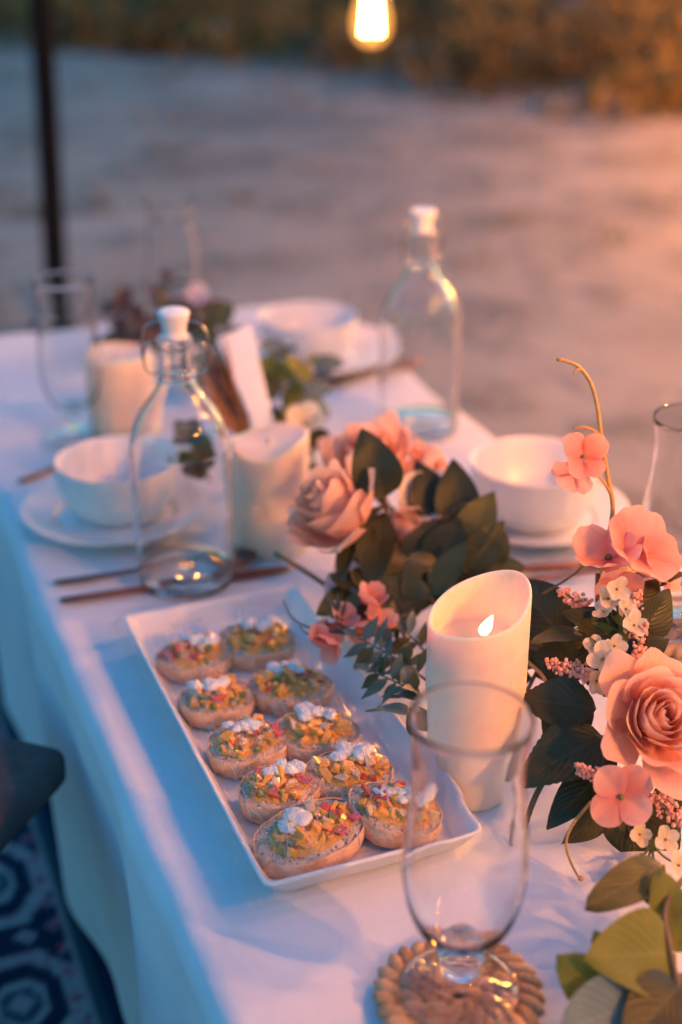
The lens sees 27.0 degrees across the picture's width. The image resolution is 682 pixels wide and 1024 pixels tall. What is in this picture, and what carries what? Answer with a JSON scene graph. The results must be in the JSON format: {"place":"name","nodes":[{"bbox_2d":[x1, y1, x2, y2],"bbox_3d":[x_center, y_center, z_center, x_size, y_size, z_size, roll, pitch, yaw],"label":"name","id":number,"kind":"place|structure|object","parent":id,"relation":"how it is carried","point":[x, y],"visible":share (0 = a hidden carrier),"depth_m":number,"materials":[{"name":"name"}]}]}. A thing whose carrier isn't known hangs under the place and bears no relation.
{"place":"outdoors","nodes":[
{"label":"outdoors","id":0,"kind":"place"},
{"bbox_2d":[0,0,681,506],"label":"ground","id":1,"kind":"structure","parent":0,"point":[548,292],"depth_m":4.36,"materials":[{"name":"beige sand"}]},
{"bbox_2d":[29,0,66,331],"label":"tent pole","id":2,"kind":"object","parent":1,"relation":"on","point":[48,135],"visible":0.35,"depth_m":3.22,"materials":[{"name":"black metal"}]},
{"bbox_2d":[0,676,125,1023],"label":"rug","id":3,"kind":"object","parent":1,"relation":"on","point":[54,968],"visible":0.11,"depth_m":1.42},
{"bbox_2d":[0,736,65,851],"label":"cushion","id":4,"kind":"object","parent":3,"relation":"on","point":[32,777],"visible":1,"depth_m":1.17,"materials":[{"name":"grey fabric"}]},
{"bbox_2d":[0,0,681,120],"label":"undergrowth","id":5,"kind":"object","parent":1,"relation":"on","point":[476,32],"visible":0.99,"depth_m":7.08,"materials":[{"name":"brown plant"}]},
{"bbox_2d":[534,96,574,117],"bbox_3d":[0.878,-1.650,5.843,0.150,0.115,0.150,13,28,26],"label":"stone","id":6,"kind":"object","parent":1,"relation":"on","point":[548,107],"visible":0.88,"depth_m":5.79,"materials":[{"name":"grey stone"}]},
{"bbox_2d":[538,0,611,46],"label":"foliage","id":7,"kind":"object","parent":1,"relation":"on","point":[569,6],"visible":0.09,"depth_m":7.86,"materials":[{"name":"plant"}]},
{"bbox_2d":[365,702,409,733],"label":"pointed leaf","id":8,"kind":"object","parent":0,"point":[399,708],"visible":0.45,"depth_m":1.03,"materials":[{"name":"green plant"}]},
{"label":"festoon cable","id":9,"kind":"object","parent":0,"visible":0},
{"bbox_2d":[361,0,381,34],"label":"filament bulb","id":10,"kind":"object","parent":9,"relation":"hanging from","point":[376,19],"visible":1,"depth_m":2.09,"materials":[{"name":"white glass"}]},
{"bbox_3d":[0.041,0.262,1.362,0.553,0.374,1.852,-9,27,-19],"label":"low table","id":11,"kind":"object","parent":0,"visible":0},
{"bbox_2d":[0,300,681,1023],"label":"tablecloth","id":12,"kind":"object","parent":11,"relation":"on","point":[180,912],"visible":0.26,"depth_m":1.08,"materials":[{"name":"fabric"}]},
{"bbox_2d":[18,465,54,482],"bbox_3d":[-0.289,-0.058,1.577,0.038,0.010,0.153,17,30,33],"label":"table spoon","id":13,"kind":"object","parent":12,"relation":"on","point":[36,474],"visible":0.18,"depth_m":1.54,"materials":[{"name":"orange metal"}]},
{"bbox_2d":[31,270,102,449],"bbox_3d":[-0.305,-0.170,1.601,0.071,0.190,0.071,-9,27,-19],"label":"hurricane goblet","id":14,"kind":"object","parent":12,"relation":"on","point":[69,359],"visible":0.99,"depth_m":1.57,"materials":[{"name":"clear glass"}]},
{"bbox_2d":[19,478,134,545],"bbox_3d":[-0.230,-0.001,1.445,0.188,0.020,0.188,-9,27,-19],"label":"plate","id":15,"kind":"object","parent":12,"relation":"on","point":[45,511],"visible":0.41,"depth_m":1.42,"materials":[{"name":"white ceramic"}]},
{"bbox_2d":[54,435,132,527],"bbox_3d":[-0.226,-0.027,1.439,0.122,0.059,0.122,-9,27,-19],"label":"bowl","id":16,"kind":"object","parent":15,"relation":"on","point":[93,477],"visible":0.59,"depth_m":1.42,"materials":[{"name":"white ceramic"}]},
{"bbox_2d":[88,342,154,436],"bbox_3d":[-0.255,-0.140,1.650,0.078,0.100,0.078,-9,27,-19],"label":"pillar candle","id":17,"kind":"object","parent":12,"relation":"on","point":[127,386],"visible":0.72,"depth_m":1.62,"materials":[{"name":"wax"}]},
{"bbox_2d":[97,286,158,355],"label":"dried sprig","id":18,"kind":"object","parent":12,"relation":"on","point":[122,298],"visible":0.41,"depth_m":1.89,"materials":[{"name":"brown plant"}]},
{"bbox_2d":[99,314,158,350],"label":"dried sprig","id":19,"kind":"object","parent":12,"relation":"on","point":[127,330],"visible":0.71,"depth_m":1.80,"materials":[{"name":"brown plant"}]},
{"bbox_2d":[54,548,256,584],"bbox_3d":[-0.175,0.050,1.346,0.192,0.010,0.038,-4,25,-9],"label":"table spoon","id":20,"kind":"object","parent":12,"relation":"on","point":[243,556],"visible":0.49,"depth_m":1.33,"materials":[{"name":"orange metal"}]},
{"bbox_2d":[142,269,195,332],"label":"dried sprig","id":21,"kind":"object","parent":12,"relation":"on","point":[162,299],"visible":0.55,"depth_m":1.86,"materials":[{"name":"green plant"}]},
{"bbox_2d":[144,193,198,302],"bbox_3d":[-0.231,-0.337,1.958,0.071,0.190,0.071,-9,27,-19],"label":"hurricane goblet","id":22,"kind":"object","parent":12,"relation":"on","point":[171,246],"visible":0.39,"depth_m":1.92,"materials":[{"name":"clear glass"}]},
{"bbox_2d":[60,566,292,603],"bbox_3d":[-0.150,0.066,1.317,0.219,0.005,0.016,-8,26,-16],"label":"table knife","id":23,"kind":"object","parent":12,"relation":"on","point":[246,574],"visible":0.65,"depth_m":1.30,"materials":[{"name":"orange metal"}]},
{"bbox_2d":[128,306,235,599],"bbox_3d":[-0.144,-0.056,1.275,0.092,0.261,0.092,-9,27,-19],"label":"swing top bottle","id":24,"kind":"object","parent":12,"relation":"on","point":[181,467],"visible":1,"depth_m":1.25,"materials":[{"name":"clear glass"}]},
{"bbox_2d":[187,298,225,346],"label":"dried sprig","id":25,"kind":"object","parent":12,"relation":"on","point":[207,302],"visible":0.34,"depth_m":1.86,"materials":[{"name":"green plant"}]},
{"bbox_2d":[185,283,208,303],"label":"lilac flower","id":26,"kind":"object","parent":25,"relation":"on","point":[197,293],"visible":0.98,"depth_m":1.88,"materials":[{"name":"pink plant"}]},
{"bbox_2d":[192,302,241,389],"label":"eucalyptus sprig","id":27,"kind":"object","parent":12,"relation":"on","point":[220,315],"visible":0.44,"depth_m":1.75,"materials":[{"name":"green plant"}]},
{"bbox_2d":[198,335,250,434],"bbox_3d":[-0.128,-0.134,1.500,0.055,0.100,0.102,-9,27,-19],"label":"dried fan","id":28,"kind":"object","parent":12,"relation":"on","point":[226,400],"visible":0.8,"depth_m":1.48},
{"bbox_2d":[217,325,273,428],"bbox_3d":[-0.099,-0.137,1.489,0.042,0.092,0.097,-9,27,-19],"label":"leaning card","id":29,"kind":"object","parent":12,"relation":"on","point":[247,376],"visible":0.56,"depth_m":1.49,"materials":[{"name":"white paper"}]},
{"bbox_2d":[123,585,412,890],"bbox_3d":[-0.045,0.161,1.093,0.158,0.024,0.378,-9,27,-19],"label":"serving tray","id":30,"kind":"object","parent":12,"relation":"on","point":[147,629],"visible":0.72,"depth_m":1.14,"materials":[{"name":"ceramic"}]},
{"bbox_2d":[155,631,232,683],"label":"topped bread slice","id":31,"kind":"object","parent":30,"relation":"on","point":[207,645],"visible":0.99,"depth_m":1.16,"materials":[{"name":"multicoloured food"}]},
{"bbox_2d":[178,673,254,729],"bbox_3d":[-0.096,0.146,1.107,0.061,0.030,0.048,-9,27,-19],"label":"topped bread slice","id":32,"kind":"object","parent":30,"relation":"on","point":[226,690],"visible":0.99,"depth_m":1.09,"materials":[{"name":"food"}]},
{"bbox_2d":[206,714,286,779],"bbox_3d":[-0.070,0.171,1.052,0.060,0.029,0.051,-9,27,-19],"label":"topped bread slice","id":33,"kind":"object","parent":30,"relation":"on","point":[248,731],"visible":0.99,"depth_m":1.04,"materials":[{"name":"multicoloured food"}]},
{"bbox_2d":[219,616,295,670],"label":"topped bread slice","id":34,"kind":"object","parent":30,"relation":"on","point":[265,641],"visible":0.98,"depth_m":1.18,"materials":[{"name":"food"}]},
{"bbox_2d":[238,758,320,823],"bbox_3d":[-0.044,0.195,1.003,0.060,0.029,0.049,-9,27,-19],"label":"topped bread slice","id":35,"kind":"object","parent":30,"relation":"on","point":[278,776],"visible":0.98,"depth_m":0.99,"materials":[{"name":"food"}]},
{"bbox_2d":[154,609,411,865],"bbox_3d":[-0.045,0.145,1.085,0.174,0.036,0.394,-9,27,-19],"label":"topping","id":36,"kind":"object","parent":30,"relation":"on","point":[262,746],"visible":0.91,"depth_m":1.02,"materials":[{"name":"multicoloured food"}]},
{"bbox_2d":[247,659,333,716],"bbox_3d":[-0.040,0.138,1.123,0.066,0.030,0.054,-9,27,-19],"label":"topped bread slice","id":37,"kind":"object","parent":30,"relation":"on","point":[273,684],"visible":1,"depth_m":1.11,"materials":[{"name":"multicoloured food"}]},
{"bbox_2d":[251,797,364,879],"bbox_3d":[-0.021,0.216,0.956,0.085,0.032,0.059,-9,27,-19],"label":"topped bread slice","id":38,"kind":"object","parent":30,"relation":"on","point":[334,835],"visible":0.99,"depth_m":0.94,"materials":[{"name":"multicoloured food"}]},
{"bbox_2d":[276,701,361,763],"bbox_3d":[-0.019,0.165,1.066,0.064,0.030,0.052,-9,27,-19],"label":"topped bread slice","id":39,"kind":"object","parent":30,"relation":"on","point":[312,728],"visible":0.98,"depth_m":1.06,"materials":[{"name":"food"}]},
{"bbox_2d":[305,740,393,798],"bbox_3d":[0.007,0.187,1.018,0.065,0.030,0.053,-9,27,-19],"label":"topped bread slice","id":40,"kind":"object","parent":30,"relation":"on","point":[330,769],"visible":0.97,"depth_m":1.01,"materials":[{"name":"food"}]},
{"bbox_2d":[347,780,410,848],"bbox_3d":[0.037,0.205,0.975,0.059,0.031,0.063,-9,27,-19],"label":"topped bread slice","id":41,"kind":"object","parent":30,"relation":"on","point":[383,821],"visible":0.66,"depth_m":0.96,"materials":[{"name":"multicoloured food"}]},
{"bbox_2d":[231,422,308,559],"bbox_3d":[-0.068,-0.023,1.375,0.075,0.120,0.075,-9,27,-19],"label":"pillar candle","id":42,"kind":"object","parent":12,"relation":"on","point":[270,468],"visible":0.84,"depth_m":1.35,"materials":[{"name":"wax"}]},
{"bbox_2d":[259,338,306,422],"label":"eucalyptus sprig","id":43,"kind":"object","parent":12,"relation":"on","point":[274,372],"visible":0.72,"depth_m":1.58,"materials":[{"name":"green plant"}]},
{"bbox_2d":[284,418,329,473],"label":"eucalyptus sprig","id":44,"kind":"object","parent":12,"relation":"on","point":[315,435],"visible":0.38,"depth_m":1.42,"materials":[{"name":"green plant"}]},
{"bbox_2d":[286,401,325,432],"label":"pale flower","id":45,"kind":"object","parent":44,"relation":"on","point":[304,413],"visible":0.75,"depth_m":1.45,"materials":[{"name":"beige plant"}]},
{"bbox_2d":[274,354,343,448],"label":"eucalyptus sprig","id":46,"kind":"object","parent":12,"relation":"on","point":[323,365],"visible":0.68,"depth_m":1.56,"materials":[{"name":"green plant"}]},
{"bbox_2d":[250,323,379,376],"bbox_3d":[-0.044,-0.215,1.905,0.236,0.020,0.236,-9,27,-19],"label":"plate","id":47,"kind":"object","parent":12,"relation":"on","point":[361,351],"visible":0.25,"depth_m":1.91,"materials":[{"name":"white ceramic"}]},
{"bbox_2d":[258,301,356,362],"bbox_3d":[-0.044,-0.237,1.895,0.132,0.053,0.132,-9,27,-19],"label":"bowl","id":48,"kind":"object","parent":47,"relation":"on","point":[308,328],"visible":0.79,"depth_m":1.91,"materials":[{"name":"white ceramic"}]},
{"bbox_2d":[285,452,387,553],"bbox_3d":[-0.001,0.022,1.197,0.092,0.134,0.109,-9,27,-19],"label":"rose","id":49,"kind":"object","parent":12,"relation":"on","point":[330,506],"visible":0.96,"depth_m":1.17,"materials":[{"name":"pink plant"}]},
{"bbox_2d":[317,364,378,379],"bbox_3d":[0.031,-0.190,1.866,0.152,0.005,0.016,-18,30,-33],"label":"table knife","id":50,"kind":"object","parent":12,"relation":"on","point":[327,377],"visible":0.3,"depth_m":1.83,"materials":[{"name":"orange metal"}]},
{"bbox_2d":[329,367,378,386],"bbox_3d":[0.040,-0.180,1.839,0.161,0.010,0.019,-18,30,-34],"label":"table fork","id":51,"kind":"object","parent":12,"relation":"on","point":[341,382],"visible":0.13,"depth_m":1.82,"materials":[{"name":"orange metal"}]},
{"bbox_2d":[317,409,440,510],"bbox_3d":[0.032,-0.030,1.316,0.116,0.112,0.099,12,27,23],"label":"rose","id":52,"kind":"object","parent":12,"relation":"on","point":[385,427],"visible":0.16,"depth_m":1.31,"materials":[{"name":"pink plant"}]},
{"bbox_2d":[399,426,431,466],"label":"flower","id":53,"kind":"object","parent":52,"relation":"attached to","point":[415,451],"visible":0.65,"depth_m":1.31,"materials":[{"name":"pink plant"}]},
{"bbox_2d":[432,445,446,469],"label":"flower","id":54,"kind":"object","parent":52,"relation":"attached to","point":[439,463],"visible":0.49,"depth_m":1.30,"materials":[{"name":"pink plant"}]},
{"bbox_2d":[336,428,467,638],"bbox_3d":[0.042,0.010,1.174,0.095,0.138,0.120,-20,31,-36],"label":"rose leaf spray","id":55,"kind":"object","parent":12,"relation":"on","point":[378,558],"visible":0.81,"depth_m":1.18,"materials":[{"name":"green plant"}]},
{"bbox_2d":[283,581,398,664],"bbox_3d":[0.004,0.085,1.127,0.080,0.048,0.070,-9,27,-19],"label":"coral bud sprig","id":56,"kind":"object","parent":55,"relation":"attached to","point":[326,637],"visible":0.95,"depth_m":1.12,"materials":[{"name":"pink plant"}]},
{"bbox_2d":[329,568,428,636],"bbox_3d":[0.025,0.077,1.164,0.089,0.037,0.080,8,26,16],"label":"leafy branch","id":57,"kind":"object","parent":55,"relation":"attached to","point":[355,578],"visible":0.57,"depth_m":1.16,"materials":[{"name":"green plant"}]},
{"bbox_2d":[274,551,353,626],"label":"dark twig","id":58,"kind":"object","parent":57,"relation":"attached to","point":[324,608],"visible":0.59,"depth_m":1.18,"materials":[{"name":"brown plant"}]},
{"bbox_2d":[385,596,426,665],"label":"willowy sprig","id":59,"kind":"object","parent":57,"relation":"attached to","point":[409,625],"visible":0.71,"depth_m":1.12,"materials":[{"name":"green plant"}]},
{"bbox_2d":[341,616,426,680],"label":"willowy sprig","id":60,"kind":"object","parent":55,"relation":"attached to","point":[364,654],"visible":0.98,"depth_m":1.09,"materials":[{"name":"green plant"}]},
{"bbox_2d":[353,648,419,706],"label":"willowy sprig","id":61,"kind":"object","parent":55,"relation":"attached to","point":[408,688],"visible":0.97,"depth_m":1.06,"materials":[{"name":"green plant"}]},
{"bbox_2d":[353,538,466,604],"bbox_3d":[0.062,0.033,1.206,0.105,0.048,0.117,11,27,23],"label":"leafy branch","id":62,"kind":"object","parent":55,"relation":"attached to","point":[447,568],"visible":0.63,"depth_m":1.17,"materials":[{"name":"green plant"}]},
{"bbox_2d":[444,556,525,589],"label":"leafy branch","id":63,"kind":"object","parent":62,"relation":"attached to","point":[510,563],"visible":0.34,"depth_m":1.19,"materials":[{"name":"green plant"}]},
{"bbox_2d":[388,506,422,548],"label":"rose","id":64,"kind":"object","parent":12,"relation":"on","point":[404,526],"visible":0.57,"depth_m":1.23,"materials":[{"name":"pink plant"}]},
{"bbox_2d":[398,467,442,520],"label":"cream flower","id":65,"kind":"object","parent":64,"relation":"attached to","point":[405,499],"visible":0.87,"depth_m":1.24,"materials":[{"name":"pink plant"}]},
{"bbox_2d":[379,207,461,443],"bbox_3d":[0.090,-0.214,1.615,0.093,0.261,0.092,-9,27,-19],"label":"swing top bottle","id":66,"kind":"object","parent":12,"relation":"on","point":[420,346],"visible":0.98,"depth_m":1.59,"materials":[{"name":"clear glass"}]},
{"bbox_2d":[400,458,509,577],"bbox_3d":[0.101,0.019,1.225,0.092,0.107,0.094,5,25,10],"label":"olive leaf branch","id":67,"kind":"object","parent":12,"relation":"on","point":[462,506],"visible":0.77,"depth_m":1.21,"materials":[{"name":"green plant"}]},
{"bbox_2d":[372,941,545,1023],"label":"woven coaster","id":68,"kind":"object","parent":12,"relation":"on","point":[393,1009],"visible":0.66,"depth_m":0.84,"materials":[{"name":"brown wicker"}]},
{"bbox_2d":[399,682,535,1023],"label":"hurricane goblet","id":69,"kind":"object","parent":68,"relation":"on","point":[465,859],"visible":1,"depth_m":0.78,"materials":[{"name":"clear glass"}]},
{"bbox_2d":[426,570,531,698],"bbox_3d":[0.096,0.123,1.010,0.071,0.163,0.071,-9,27,-19],"label":"pillar candle","id":70,"kind":"object","parent":12,"relation":"on","point":[478,628],"visible":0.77,"depth_m":0.99,"materials":[{"name":"wax"}]},
{"bbox_2d":[470,476,628,546],"bbox_3d":[0.198,0.001,1.443,0.186,0.020,0.186,-9,27,-19],"label":"plate","id":71,"kind":"object","parent":12,"relation":"on","point":[597,512],"visible":0.2,"depth_m":1.42,"materials":[{"name":"white ceramic"}]},
{"bbox_2d":[470,436,597,533],"bbox_3d":[0.193,-0.024,1.427,0.129,0.062,0.129,-9,27,-19],"label":"bowl","id":72,"kind":"object","parent":71,"relation":"on","point":[516,475],"visible":0.74,"depth_m":1.40,"materials":[{"name":"white ceramic"}]},
{"bbox_2d":[522,562,629,571],"bbox_3d":[0.234,0.049,1.353,0.146,0.005,0.016,-4,25,-8],"label":"table knife","id":73,"kind":"object","parent":12,"relation":"on","point":[546,566],"visible":0.28,"depth_m":1.35,"materials":[{"name":"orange metal"}]},
{"bbox_2d":[526,569,652,580],"bbox_3d":[0.228,0.058,1.328,0.154,0.010,0.019,-2,25,-5],"label":"table fork","id":74,"kind":"object","parent":12,"relation":"on","point":[563,576],"visible":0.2,"depth_m":1.32,"materials":[{"name":"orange metal"}]},
{"bbox_2d":[524,676,681,851],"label":"rose leaf spray","id":75,"kind":"object","parent":12,"relation":"on","point":[563,708],"visible":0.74,"depth_m":0.97,"materials":[{"name":"green plant"}]},
{"bbox_2d":[545,657,592,684],"bbox_3d":[0.162,0.110,0.990,0.040,0.019,0.015,2,25,5],"label":"berry spray","id":76,"kind":"object","parent":75,"relation":"attached to","point":[575,670],"visible":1,"depth_m":0.99,"materials":[{"name":"pink plant"}]},
{"bbox_2d":[574,762,599,783],"bbox_3d":[0.177,0.182,0.959,0.044,0.036,0.015,-9,27,-19],"label":"berry spray","id":77,"kind":"object","parent":75,"relation":"attached to","point":[583,771],"visible":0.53,"depth_m":0.95,"materials":[{"name":"pink plant"}]},
{"bbox_2d":[528,565,681,684],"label":"leaf sprig","id":78,"kind":"object","parent":12,"relation":"on","point":[554,616],"visible":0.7,"depth_m":1.02,"materials":[{"name":"green plant"}]},
{"bbox_2d":[556,587,593,607],"bbox_3d":[0.171,0.071,1.011,0.037,0.036,0.016,6,26,12],"label":"berry spray","id":79,"kind":"object","parent":78,"relation":"attached to","point":[566,594],"visible":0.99,"depth_m":1.01,"materials":[{"name":"pink plant"}]},
{"bbox_2d":[526,597,627,691],"bbox_3d":[0.156,0.099,1.075,0.108,0.061,0.069,-9,27,-19],"label":"leafy branch","id":80,"kind":"object","parent":78,"relation":"attached to","point":[534,648],"visible":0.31,"depth_m":1.07,"materials":[{"name":"green plant"}]},
{"bbox_2d":[551,357,614,598],"bbox_3d":[0.178,0.005,1.032,0.042,0.213,0.106,-9,27,-19],"label":"blossom stalk","id":81,"kind":"object","parent":78,"relation":"on","point":[587,457],"visible":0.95,"depth_m":1.02,"materials":[{"name":"pink plant"}]},
{"bbox_2d":[572,505,681,608],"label":"coral blossom cluster","id":82,"kind":"object","parent":81,"relation":"attached to","point":[639,539],"visible":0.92,"depth_m":1.02,"materials":[{"name":"pink plant"}]},
{"bbox_2d":[583,634,628,696],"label":"white floret sprig","id":83,"kind":"object","parent":78,"relation":"hanging from","point":[599,650],"visible":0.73,"depth_m":0.98,"materials":[{"name":"beige plant"}]},
{"bbox_2d":[576,576,648,641],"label":"white floret sprig","id":84,"kind":"object","parent":78,"relation":"hanging from","point":[616,593],"visible":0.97,"depth_m":0.99,"materials":[{"name":"beige plant"}]},
{"bbox_2d":[625,589,643,640],"bbox_3d":[0.206,0.079,0.999,0.012,0.047,0.027,10,27,20],"label":"berry spray","id":85,"kind":"object","parent":78,"relation":"attached to","point":[637,595],"visible":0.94,"depth_m":1.00,"materials":[{"name":"pink plant"}]},
{"bbox_2d":[631,622,648,658],"bbox_3d":[0.207,0.094,0.986,0.010,0.035,0.020,16,30,31],"label":"berry spray","id":86,"kind":"object","parent":78,"relation":"attached to","point":[638,651],"visible":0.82,"depth_m":0.98,"materials":[{"name":"pink plant"}]},
{"bbox_2d":[556,855,681,1023],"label":"eucalyptus branch","id":87,"kind":"object","parent":12,"relation":"on","point":[623,970],"visible":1,"depth_m":0.83,"materials":[{"name":"green plant"}]},
{"bbox_2d":[598,647,681,800],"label":"rose","id":88,"kind":"object","parent":12,"relation":"on","point":[643,695],"visible":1,"depth_m":0.95,"materials":[{"name":"pink plant"}]},
{"bbox_2d":[565,765,651,880],"bbox_3d":[0.192,0.198,0.946,0.085,0.079,0.044,-23,33,-40],"label":"coral blossom","id":89,"kind":"object","parent":88,"relation":"hanging from","point":[621,796],"visible":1,"depth_m":0.93,"materials":[{"name":"pink plant"}]},
{"bbox_2d":[648,784,681,828],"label":"berry spray","id":90,"kind":"object","parent":88,"relation":"attached to","point":[660,798],"visible":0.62,"depth_m":0.94,"materials":[{"name":"pink plant"}]},
{"bbox_2d":[619,609,681,657],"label":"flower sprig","id":91,"kind":"object","parent":12,"relation":"on","point":[673,650],"visible":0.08,"depth_m":1.20,"materials":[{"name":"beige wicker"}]},
{"bbox_2d":[643,403,681,641],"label":"hurricane goblet","id":92,"kind":"object","parent":91,"relation":"on","point":[663,496],"visible":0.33,"depth_m":1.16,"materials":[{"name":"clear glass"}]},
{"bbox_2d":[624,823,681,876],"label":"white floret sprig","id":93,"kind":"object","parent":12,"relation":"on","point":[667,838],"visible":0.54,"depth_m":0.94,"materials":[{"name":"beige plant"}]}
]}

